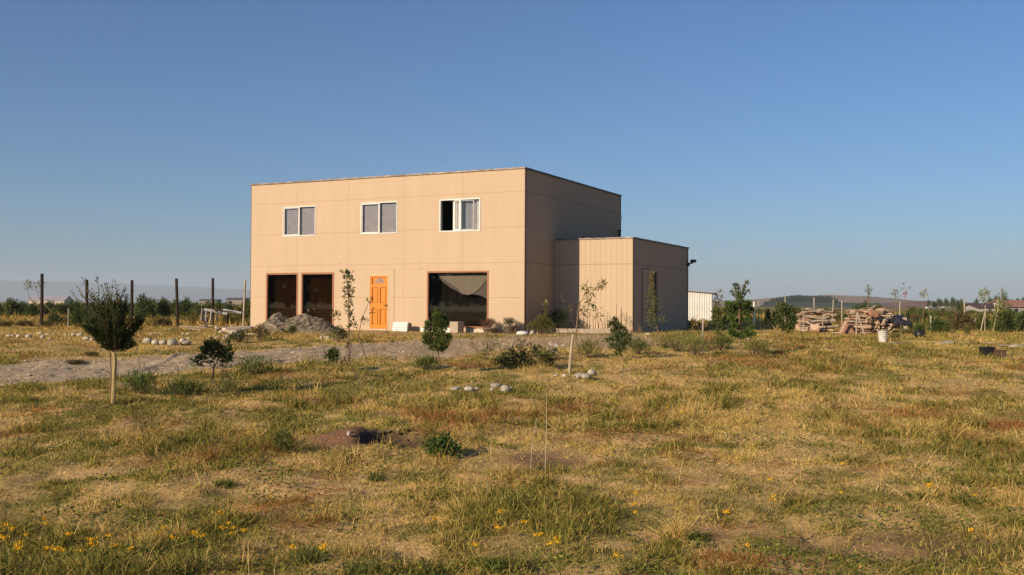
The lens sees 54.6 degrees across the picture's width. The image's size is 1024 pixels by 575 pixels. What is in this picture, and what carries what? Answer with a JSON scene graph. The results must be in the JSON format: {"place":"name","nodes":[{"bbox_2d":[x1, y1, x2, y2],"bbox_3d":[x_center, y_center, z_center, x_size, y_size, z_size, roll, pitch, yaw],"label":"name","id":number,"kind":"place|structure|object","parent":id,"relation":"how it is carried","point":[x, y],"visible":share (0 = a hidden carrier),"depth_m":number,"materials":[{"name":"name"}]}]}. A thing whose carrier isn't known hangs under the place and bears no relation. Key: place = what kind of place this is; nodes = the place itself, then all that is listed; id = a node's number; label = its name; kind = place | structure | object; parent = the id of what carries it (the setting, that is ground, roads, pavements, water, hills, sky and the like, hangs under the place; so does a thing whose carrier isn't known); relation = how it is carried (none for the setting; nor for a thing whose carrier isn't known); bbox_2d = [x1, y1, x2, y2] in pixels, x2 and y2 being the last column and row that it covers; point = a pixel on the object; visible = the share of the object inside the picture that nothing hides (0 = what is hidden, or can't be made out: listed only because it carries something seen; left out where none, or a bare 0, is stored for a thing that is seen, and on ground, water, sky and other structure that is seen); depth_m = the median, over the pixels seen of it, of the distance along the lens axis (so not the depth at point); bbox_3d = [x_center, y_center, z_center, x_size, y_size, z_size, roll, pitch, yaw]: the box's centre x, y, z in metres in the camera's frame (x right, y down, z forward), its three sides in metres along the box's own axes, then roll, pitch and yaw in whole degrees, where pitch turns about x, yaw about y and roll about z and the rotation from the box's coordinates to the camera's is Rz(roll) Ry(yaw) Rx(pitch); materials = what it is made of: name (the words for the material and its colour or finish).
{"place":"outdoors","nodes":[
{"label":"outdoors","id":0,"kind":"place"},
{"bbox_2d":[28,296,73,304],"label":"house","id":1,"kind":"structure","parent":0,"point":[63,299],"depth_m":401.35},
{"bbox_2d":[0,280,249,302],"bbox_3d":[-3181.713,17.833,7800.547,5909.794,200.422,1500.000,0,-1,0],"label":"mountain range","id":2,"kind":"structure","parent":0,"point":[15,290],"depth_m":7440.77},
{"bbox_2d":[0,335,678,385],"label":"gravel track","id":3,"kind":"structure","parent":0,"point":[177,361],"depth_m":19.69,"materials":[{"name":"gravel"}]},
{"bbox_2d":[0,302,1023,574],"bbox_3d":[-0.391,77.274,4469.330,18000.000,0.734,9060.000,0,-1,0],"label":"ground","id":4,"kind":"structure","parent":0,"point":[894,548],"depth_m":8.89,"materials":[{"name":"plant"}]},
{"bbox_2d":[2,297,23,316],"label":"shrub","id":5,"kind":"object","parent":4,"relation":"on","point":[11,307],"visible":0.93,"depth_m":59.81,"materials":[{"name":"green plant"}]},
{"bbox_2d":[23,300,39,317],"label":"shrub","id":6,"kind":"object","parent":4,"relation":"on","point":[31,309],"visible":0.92,"depth_m":59.88,"materials":[{"name":"green plant"}]},
{"bbox_2d":[40,274,43,326],"bbox_3d":[-17.771,0.555,37.495,0.127,2.154,0.122,0,-1,0],"label":"fence post","id":7,"kind":"object","parent":4,"relation":"on","point":[41,295],"visible":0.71,"depth_m":37.46,"materials":[{"name":"wood"}]},
{"bbox_2d":[46,311,67,325],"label":"shrub","id":8,"kind":"object","parent":4,"relation":"on","point":[55,317],"visible":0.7,"depth_m":40.85,"materials":[{"name":"green plant"}]},
{"bbox_2d":[49,301,73,316],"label":"shrub","id":9,"kind":"object","parent":4,"relation":"on","point":[60,307],"visible":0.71,"depth_m":59.45,"materials":[{"name":"green plant"}]},
{"bbox_2d":[63,299,82,312],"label":"shrub","id":10,"kind":"object","parent":4,"relation":"on","point":[75,303],"visible":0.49,"depth_m":65.39,"materials":[{"name":"green plant"}]},
{"bbox_2d":[64,306,92,326],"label":"shrub","id":11,"kind":"object","parent":4,"relation":"on","point":[78,317],"visible":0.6,"depth_m":40.24,"materials":[{"name":"green plant"}]},
{"bbox_2d":[69,276,146,404],"bbox_3d":[-5.474,0.734,13.523,0.904,1.822,0.811,1,-1,-36],"label":"tree","id":12,"kind":"object","parent":4,"relation":"on","point":[109,330],"visible":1,"depth_m":13.48,"materials":[{"name":"green plant"}]},
{"bbox_2d":[130,280,133,322],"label":"fence post","id":13,"kind":"object","parent":4,"relation":"on","point":[131,296],"visible":0.66,"depth_m":42.95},
{"bbox_2d":[116,363,169,393],"bbox_3d":[-5.517,1.341,14.674,0.887,0.521,0.726,-1,-1,39],"label":"weed","id":14,"kind":"object","parent":4,"relation":"on","point":[137,386],"visible":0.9,"depth_m":14.57,"materials":[{"name":"green plant"}]},
{"bbox_2d":[133,291,158,318],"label":"shrub","id":15,"kind":"object","parent":4,"relation":"on","point":[142,308],"visible":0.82,"depth_m":55.88,"materials":[{"name":"green plant"}]},
{"bbox_2d":[145,317,173,325],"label":"shrub","id":16,"kind":"object","parent":4,"relation":"on","point":[160,321],"visible":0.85,"depth_m":40.92,"materials":[{"name":"green plant"}]},
{"bbox_2d":[158,297,171,319],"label":"shrub","id":17,"kind":"object","parent":4,"relation":"on","point":[164,307],"visible":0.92,"depth_m":56.85,"materials":[{"name":"green plant"}]},
{"bbox_2d":[175,278,178,327],"bbox_3d":[-13.497,0.674,39.996,0.194,2.077,0.121,0,-1,0],"label":"fence post","id":18,"kind":"object","parent":4,"relation":"on","point":[177,301],"visible":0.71,"depth_m":39.95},
{"bbox_2d":[173,296,192,318],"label":"shrub","id":19,"kind":"object","parent":4,"relation":"on","point":[185,306],"visible":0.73,"depth_m":55.82,"materials":[{"name":"green plant"}]},
{"bbox_2d":[158,373,211,395],"bbox_3d":[-4.793,1.425,14.574,0.693,0.406,0.768,-1,-1,44],"label":"weed","id":20,"kind":"object","parent":4,"relation":"on","point":[183,386],"visible":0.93,"depth_m":14.52,"materials":[{"name":"green plant"}]},
{"bbox_2d":[185,310,198,324],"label":"shrub","id":21,"kind":"object","parent":4,"relation":"on","point":[194,316],"visible":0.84,"depth_m":43.83,"materials":[{"name":"green plant"}]},
{"bbox_2d":[211,278,213,324],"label":"fence post","id":22,"kind":"object","parent":4,"relation":"on","point":[212,294],"visible":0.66,"depth_m":41.96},
{"bbox_2d":[189,336,236,392],"bbox_3d":[-4.430,1.170,14.726,0.735,0.934,0.394,0,-1,0],"label":"bushy sapling","id":23,"kind":"object","parent":4,"relation":"on","point":[212,346],"visible":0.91,"depth_m":14.71,"materials":[{"name":"green plant"}]},
{"bbox_2d":[200,308,240,326],"bbox_3d":[-10.666,1.106,36.515,1.511,0.703,0.381,1,-1,-40],"label":"wooden frame","id":24,"kind":"object","parent":4,"relation":"on","point":[216,311],"visible":0.96,"depth_m":36.24,"materials":[{"name":"grey wood"}]},
{"bbox_2d":[209,476,237,488],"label":"grass tuft","id":25,"kind":"object","parent":4,"relation":"on","point":[224,482],"visible":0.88,"depth_m":8.04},
{"bbox_2d":[217,312,238,325],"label":"shrub","id":26,"kind":"object","parent":4,"relation":"on","point":[232,318],"visible":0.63,"depth_m":42.85,"materials":[{"name":"green plant"}]},
{"bbox_2d":[216,339,240,395],"bbox_3d":[-4.105,1.174,14.374,0.368,0.885,0.273,0,-1,29],"label":"tall weed","id":27,"kind":"object","parent":4,"relation":"on","point":[228,382],"visible":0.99,"depth_m":14.38,"materials":[{"name":"green plant"}]},
{"bbox_2d":[220,300,239,315],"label":"shrub","id":28,"kind":"object","parent":4,"relation":"on","point":[229,305],"visible":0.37,"depth_m":63.64,"materials":[{"name":"green plant"}]},
{"bbox_2d":[226,328,251,342],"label":"daisy bush","id":29,"kind":"object","parent":4,"relation":"on","point":[241,336],"visible":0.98,"depth_m":25.66,"materials":[{"name":"green plant"}]},
{"bbox_2d":[232,303,249,322],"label":"shrub","id":30,"kind":"object","parent":4,"relation":"on","point":[237,308],"visible":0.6,"depth_m":45.85,"materials":[{"name":"green plant"}]},
{"bbox_2d":[225,354,281,374],"bbox_3d":[-4.478,1.319,17.342,0.895,0.473,0.892,1,-1,-31],"label":"weed","id":31,"kind":"object","parent":4,"relation":"on","point":[252,368],"visible":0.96,"depth_m":17.24,"materials":[{"name":"green plant"}]},
{"bbox_2d":[251,324,270,340],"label":"weed","id":32,"kind":"object","parent":4,"relation":"on","point":[260,331],"visible":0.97,"depth_m":26.35,"materials":[{"name":"green plant"}]},
{"bbox_2d":[266,427,300,453],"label":"tall weed","id":33,"kind":"object","parent":4,"relation":"on","point":[280,437],"visible":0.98,"depth_m":9.52,"materials":[{"name":"green plant"}]},
{"bbox_2d":[253,314,338,332],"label":"clods","id":34,"kind":"object","parent":4,"relation":"on","point":[299,324],"visible":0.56,"depth_m":33.45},
{"bbox_2d":[252,312,346,332],"bbox_3d":[-7.281,1.204,34.184,3.050,0.714,2.200,0,-1,0],"label":"soil mound","id":35,"kind":"object","parent":4,"relation":"on","point":[323,325],"visible":0.66,"depth_m":33.50,"materials":[{"name":"soil"}]},
{"bbox_2d":[285,534,345,565],"bbox_3d":[-1.177,1.514,5.740,0.367,0.159,0.482,1,-1,-27],"label":"grass tuft","id":36,"kind":"object","parent":4,"relation":"on","point":[313,554],"visible":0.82,"depth_m":5.68,"materials":[{"name":"plant"}]},
{"bbox_2d":[321,347,348,367],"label":"shrub","id":37,"kind":"object","parent":4,"relation":"on","point":[332,352],"visible":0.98,"depth_m":17.79,"materials":[{"name":"green plant"}]},
{"bbox_2d":[329,325,347,341],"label":"weed","id":38,"kind":"object","parent":4,"relation":"on","point":[340,334],"visible":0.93,"depth_m":24.85,"materials":[{"name":"green plant"}]},
{"bbox_2d":[331,268,359,379],"bbox_3d":[-2.788,0.639,16.626,0.514,1.948,0.298,1,-1,-22],"label":"slender sapling","id":39,"kind":"object","parent":4,"relation":"on","point":[349,295],"visible":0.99,"depth_m":16.62,"materials":[{"name":"green plant"}]},
{"bbox_2d":[338,553,391,574],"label":"grass tuft","id":40,"kind":"object","parent":4,"relation":"on","point":[359,569],"visible":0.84,"depth_m":5.43,"materials":[{"name":"plant"}]},
{"bbox_2d":[364,470,389,481],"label":"grass tuft","id":41,"kind":"object","parent":4,"relation":"on","point":[376,477],"visible":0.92,"depth_m":8.41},
{"bbox_2d":[351,427,437,448],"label":"soil clods","id":42,"kind":"object","parent":4,"relation":"on","point":[387,431],"visible":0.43,"depth_m":10.71,"materials":[{"name":"soil"}]},
{"bbox_2d":[392,322,411,331],"bbox_3d":[-3.948,1.431,35.614,0.650,0.339,0.240,0,-15,26],"label":"slatted crate","id":43,"kind":"object","parent":4,"relation":"on","point":[404,326],"visible":0.98,"depth_m":35.50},
{"bbox_2d":[410,352,446,369],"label":"weed","id":44,"kind":"object","parent":4,"relation":"on","point":[426,362],"visible":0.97,"depth_m":18.37,"materials":[{"name":"green plant"}]},
{"bbox_2d":[421,306,452,376],"bbox_3d":[-1.290,0.945,17.109,0.585,1.257,0.431,0,-1,0],"label":"pine sapling","id":45,"kind":"object","parent":4,"relation":"on","point":[438,343],"visible":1,"depth_m":17.06,"materials":[{"name":"green plant"}]},
{"bbox_2d":[419,430,465,459],"bbox_3d":[-0.683,1.529,9.548,0.410,0.313,0.431,1,-1,-28],"label":"leafy weed","id":46,"kind":"object","parent":4,"relation":"on","point":[439,444],"visible":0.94,"depth_m":9.47,"materials":[{"name":"green plant"}]},
{"bbox_2d":[449,321,463,332],"bbox_3d":[-1.915,1.385,34.373,0.400,0.400,0.320,2,1,41],"label":"concrete block","id":47,"kind":"object","parent":4,"relation":"on","point":[456,326],"depth_m":34.25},
{"bbox_2d":[250,167,695,332],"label":"house","id":48,"kind":"structure","parent":4,"relation":"on","point":[470,249],"depth_m":36.14,"materials":[{"name":"paint"}]},
{"bbox_2d":[266,273,297,320],"bbox_3d":[-8.922,0.466,38.601,1.570,2.070,0.112,0,-1,26],"label":"window","id":49,"kind":"structure","parent":48,"relation":"in","point":[281,288],"depth_m":38.63,"materials":[{"name":"brown glass"}]},
{"bbox_2d":[283,205,315,236],"bbox_3d":[-8.181,-2.556,38.294,1.570,1.150,0.130,0,-1,26],"label":"window","id":50,"kind":"structure","parent":48,"relation":"in","point":[297,220],"depth_m":38.30,"materials":[{"name":"white glass"}]},
{"bbox_2d":[301,272,333,324],"bbox_3d":[-7.399,0.461,37.847,1.550,2.070,0.112,0,-1,26],"label":"window","id":51,"kind":"structure","parent":48,"relation":"in","point":[317,288],"depth_m":37.85,"materials":[{"name":"brown glass"}]},
{"bbox_2d":[360,201,397,233],"bbox_3d":[-4.887,-2.567,36.665,1.620,1.170,0.130,0,-1,26],"label":"window","id":52,"kind":"structure","parent":48,"relation":"in","point":[376,217],"depth_m":36.67,"materials":[{"name":"white glass"}]},
{"bbox_2d":[370,276,387,328],"bbox_3d":[-4.902,0.543,36.573,0.796,1.957,0.146,0,-1,26],"label":"front door","id":53,"kind":"structure","parent":48,"relation":"in","point":[378,284],"depth_m":36.57,"materials":[{"name":"orange wood"}]},
{"bbox_2d":[427,270,488,327],"bbox_3d":[-1.816,0.427,35.342,2.600,2.190,0.571,0,-1,26],"label":"picture window","id":54,"kind":"structure","parent":48,"relation":"in","point":[463,296],"depth_m":35.50,"materials":[{"name":"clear glass"}]},
{"bbox_2d":[439,198,479,231],"bbox_3d":[-1.774,-2.511,35.186,1.710,1.260,0.242,0,-1,26],"label":"window","id":55,"kind":"structure","parent":48,"relation":"in","point":[466,211],"depth_m":35.17,"materials":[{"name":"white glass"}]},
{"bbox_2d":[642,268,653,326],"bbox_3d":[4.988,0.371,36.376,0.019,2.125,1.370,0,-1,26],"label":"side door","id":56,"kind":"structure","parent":48,"relation":"in","point":[645,272],"depth_m":36.18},
{"bbox_2d":[478,331,499,358],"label":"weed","id":57,"kind":"object","parent":4,"relation":"on","point":[487,345],"visible":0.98,"depth_m":19.89,"materials":[{"name":"green plant"}]},
{"bbox_2d":[469,551,521,573],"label":"grass tuft","id":58,"kind":"object","parent":4,"relation":"on","point":[491,564],"visible":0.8,"depth_m":5.54,"materials":[{"name":"plant"}]},
{"bbox_2d":[0,337,1023,574],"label":"ground weeds","id":59,"kind":"object","parent":4,"relation":"on","point":[698,542],"visible":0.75,"depth_m":7.99,"materials":[{"name":"green plant"}]},
{"bbox_2d":[0,327,1023,574],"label":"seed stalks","id":60,"kind":"object","parent":4,"relation":"on","point":[514,475],"visible":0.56,"depth_m":8.02,"materials":[{"name":"brown plant"}]},
{"bbox_2d":[0,308,1023,330],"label":"tall grass","id":61,"kind":"structure","parent":4,"relation":"on","point":[17,317],"depth_m":46.52,"materials":[{"name":"plant"}]},
{"bbox_2d":[490,338,556,366],"bbox_3d":[0.213,1.220,18.449,1.251,0.604,0.485,0,-1,0],"label":"bramble","id":62,"kind":"object","parent":4,"relation":"on","point":[511,355],"visible":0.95,"depth_m":18.41,"materials":[{"name":"green plant"}]},
{"bbox_2d":[526,313,557,333],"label":"round bush","id":63,"kind":"object","parent":4,"relation":"on","point":[542,321],"visible":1,"depth_m":33.34,"materials":[{"name":"green plant"}]},
{"bbox_2d":[542,343,563,358],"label":"daisy plant","id":64,"kind":"object","parent":4,"relation":"on","point":[554,351],"visible":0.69,"depth_m":20.43,"materials":[{"name":"green plant"}]},
{"bbox_2d":[546,308,569,327],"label":"dark shrub","id":65,"kind":"object","parent":4,"relation":"on","point":[558,316],"visible":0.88,"depth_m":35.04,"materials":[{"name":"green plant"}]},
{"bbox_2d":[568,334,573,374],"bbox_3d":[1.012,1.190,17.061,0.116,0.782,0.048,0,-1,0],"label":"support pole","id":66,"kind":"object","parent":4,"relation":"on","point":[570,355],"visible":0.77,"depth_m":17.04,"materials":[{"name":"beige wood"}]},
{"bbox_2d":[568,337,603,358],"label":"weed","id":67,"kind":"object","parent":4,"relation":"on","point":[588,347],"visible":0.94,"depth_m":20.58,"materials":[{"name":"green plant"}]},
{"bbox_2d":[555,328,617,332],"bbox_3d":[2.697,1.544,34.711,2.404,0.200,0.060,0,-1,9],"label":"edging board","id":68,"kind":"object","parent":4,"relation":"on","point":[558,330],"visible":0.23,"depth_m":34.71,"materials":[{"name":"wood"}]},
{"bbox_2d":[569,279,607,361],"bbox_3d":[1.535,0.653,19.859,0.800,1.765,0.436,0,-1,11],"label":"palm leaved sapling","id":69,"kind":"object","parent":4,"relation":"on","point":[587,292],"visible":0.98,"depth_m":19.83,"materials":[{"name":"green plant"}]},
{"bbox_2d":[602,316,632,361],"bbox_3d":[2.157,1.056,20.227,0.681,1.005,0.392,0,-1,0],"label":"pine sapling","id":70,"kind":"object","parent":4,"relation":"on","point":[620,335],"visible":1,"depth_m":20.19,"materials":[{"name":"green plant"}]},
{"bbox_2d":[625,334,655,353],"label":"weed","id":71,"kind":"object","parent":4,"relation":"on","point":[640,344],"visible":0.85,"depth_m":21.72,"materials":[{"name":"green plant"}]},
{"bbox_2d":[645,269,665,331],"bbox_3d":[4.864,0.495,33.836,0.812,2.294,0.488,0,-1,0],"label":"tall sapling","id":72,"kind":"object","parent":4,"relation":"on","point":[650,299],"visible":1,"depth_m":33.83,"materials":[{"name":"green plant"}]},
{"bbox_2d":[645,329,671,347],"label":"weed","id":73,"kind":"object","parent":4,"relation":"on","point":[659,336],"visible":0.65,"depth_m":23.85,"materials":[{"name":"green plant"}]},
{"bbox_2d":[657,330,689,351],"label":"weed","id":74,"kind":"object","parent":4,"relation":"on","point":[671,338],"visible":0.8,"depth_m":22.64,"materials":[{"name":"green plant"}]},
{"bbox_2d":[639,511,709,541],"bbox_3d":[1.054,1.602,6.596,0.516,0.218,0.554,0,-1,0],"label":"grass tuft","id":75,"kind":"object","parent":4,"relation":"on","point":[677,531],"visible":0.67,"depth_m":6.60,"materials":[{"name":"plant"}]},
{"bbox_2d":[675,329,712,354],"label":"weed","id":76,"kind":"object","parent":4,"relation":"on","point":[697,343],"visible":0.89,"depth_m":21.39,"materials":[{"name":"green plant"}]},
{"bbox_2d":[679,528,715,541],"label":"grass tuft","id":77,"kind":"object","parent":4,"relation":"on","point":[703,536],"visible":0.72,"depth_m":6.56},
{"bbox_2d":[688,290,717,320],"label":"metal shed","id":78,"kind":"structure","parent":4,"relation":"on","point":[700,303],"depth_m":57.83,"materials":[{"name":"metal"}]},
{"bbox_2d":[698,331,720,348],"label":"weed","id":79,"kind":"object","parent":4,"relation":"on","point":[709,336],"visible":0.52,"depth_m":23.38,"materials":[{"name":"green plant"}]},
{"bbox_2d":[711,289,726,338],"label":"leafy shrub","id":80,"kind":"object","parent":4,"relation":"on","point":[717,312],"visible":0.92,"depth_m":26.21,"materials":[{"name":"green plant"}]},
{"bbox_2d":[704,332,735,351],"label":"weed","id":81,"kind":"object","parent":4,"relation":"on","point":[722,341],"visible":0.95,"depth_m":22.99,"materials":[{"name":"green plant"}]},
{"bbox_2d":[722,279,757,353],"bbox_3d":[4.907,0.650,21.441,0.770,1.683,0.519,0,-1,0],"label":"tree","id":82,"kind":"object","parent":4,"relation":"on","point":[738,305],"visible":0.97,"depth_m":21.40,"materials":[{"name":"green plant"}]},
{"bbox_2d":[737,334,778,355],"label":"weed","id":83,"kind":"object","parent":4,"relation":"on","point":[757,348],"visible":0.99,"depth_m":21.05,"materials":[{"name":"green plant"}]},
{"bbox_2d":[771,301,797,341],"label":"round sapling","id":84,"kind":"object","parent":4,"relation":"on","point":[784,310],"visible":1,"depth_m":27.29,"materials":[{"name":"green plant"}]},
{"bbox_2d":[763,295,885,304],"bbox_3d":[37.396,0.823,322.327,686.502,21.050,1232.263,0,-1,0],"label":"forest","id":85,"kind":"object","parent":4,"relation":"on","point":[800,298],"visible":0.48,"depth_m":879.30,"materials":[{"name":"green plant"}]},
{"bbox_2d":[913,324,925,336],"bbox_3d":[12.702,1.349,30.942,0.400,0.454,0.389,0,-1,0],"label":"planter bag","id":86,"kind":"object","parent":4,"relation":"on","point":[919,330],"visible":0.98,"depth_m":30.84,"materials":[{"name":"black plastic"}]},
{"bbox_2d":[915,307,930,319],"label":"shrub","id":87,"kind":"object","parent":4,"relation":"on","point":[920,312],"visible":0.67,"depth_m":62.39,"materials":[{"name":"green plant"}]},
{"bbox_2d":[927,317,952,332],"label":"bush","id":88,"kind":"object","parent":4,"relation":"on","point":[937,325],"visible":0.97,"depth_m":36.88,"materials":[{"name":"green plant"}]},
{"bbox_2d":[943,308,976,330],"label":"bush","id":89,"kind":"object","parent":4,"relation":"on","point":[962,319],"visible":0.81,"depth_m":39.87,"materials":[{"name":"green plant"}]},
{"bbox_2d":[963,303,995,311],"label":"shed","id":90,"kind":"structure","parent":4,"relation":"on","point":[978,307],"depth_m":115.55,"materials":[{"name":"white concrete"}]},
{"bbox_2d":[975,313,991,330],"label":"bush","id":91,"kind":"object","parent":4,"relation":"on","point":[979,319],"visible":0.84,"depth_m":39.94,"materials":[{"name":"green plant"}]},
{"bbox_2d":[978,288,991,329],"bbox_3d":[18.557,0.874,39.026,0.541,1.851,0.603,0,-1,0],"label":"treelet","id":92,"kind":"object","parent":4,"relation":"on","point":[982,297],"visible":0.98,"depth_m":38.97,"materials":[{"name":"green plant"}]},
{"bbox_2d":[979,347,995,354],"bbox_3d":[10.431,1.389,21.780,0.236,0.176,0.250,0,-1,-7],"label":"crate","id":93,"kind":"object","parent":4,"relation":"on","point":[986,350],"visible":0.82,"depth_m":21.67,"materials":[{"name":"black plastic"}]},
{"bbox_2d":[991,311,1006,331],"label":"bush","id":94,"kind":"object","parent":4,"relation":"on","point":[1000,321],"visible":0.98,"depth_m":37.89,"materials":[{"name":"green plant"}]},
{"bbox_2d":[993,293,1007,331],"bbox_3d":[18.687,0.977,37.973,0.582,1.606,0.563,0,-1,31],"label":"treelet","id":95,"kind":"object","parent":4,"relation":"on","point":[999,308],"visible":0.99,"depth_m":37.98,"materials":[{"name":"green plant"}]},
{"bbox_2d":[990,302,1015,331],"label":"bush","id":96,"kind":"object","parent":4,"relation":"on","point":[1007,317],"visible":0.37,"depth_m":38.88,"materials":[{"name":"green plant"}]},
{"bbox_2d":[990,300,1023,312],"bbox_3d":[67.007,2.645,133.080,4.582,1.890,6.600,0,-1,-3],"label":"farmhouse","id":97,"kind":"object","parent":4,"relation":"on","point":[1018,306],"visible":0.49,"depth_m":131.13,"materials":[{"name":"red tile"}]},
{"bbox_2d":[1010,309,1023,329],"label":"bush","id":98,"kind":"object","parent":4,"relation":"on","point":[1019,318],"visible":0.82,"depth_m":41.92,"materials":[{"name":"green plant"}]},
{"bbox_2d":[0,0,1023,302],"label":"sky","id":99,"kind":"structure","parent":0,"point":[793,147],"materials":[{"name":"blue"}]},
{"bbox_2d":[713,295,913,305],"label":"hill","id":100,"kind":"structure","parent":0,"point":[850,299],"depth_m":1611.52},
{"bbox_2d":[760,300,882,306],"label":"hill","id":101,"kind":"structure","parent":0,"point":[810,304],"depth_m":856.95,"materials":[{"name":"plant"}]},
{"bbox_2d":[837,321,854,333],"bbox_3d":[11.976,1.433,35.582,0.620,0.478,0.600,0,-1,0],"label":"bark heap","id":102,"kind":"object","parent":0,"point":[848,328],"visible":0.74,"depth_m":35.38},
{"bbox_2d":[877,301,966,307],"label":"slope","id":103,"kind":"structure","parent":0,"point":[918,304],"depth_m":632.77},
{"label":"log","id":104,"kind":"object","parent":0,"visible":0},
{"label":"log","id":105,"kind":"object","parent":104,"relation":"on","visible":0},
{"bbox_2d":[865,321,900,325],"bbox_3d":[13.294,1.278,35.569,1.236,0.182,0.104,0,-1,4],"label":"log","id":106,"kind":"object","parent":105,"relation":"on","point":[881,323],"visible":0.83,"depth_m":35.54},
{"bbox_2d":[869,318,888,320],"bbox_3d":[13.180,1.148,35.622,0.921,0.119,0.131,0,-1,0],"label":"log","id":107,"kind":"object","parent":106,"relation":"on","point":[878,319],"visible":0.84,"depth_m":35.59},
{"bbox_2d":[889,314,911,326],"bbox_3d":[13.866,1.129,35.514,0.660,0.281,0.900,5,13,0],"label":"tarpaulin","id":108,"kind":"object","parent":107,"relation":"on","point":[897,320],"visible":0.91,"depth_m":35.16,"materials":[{"name":"plastic"}]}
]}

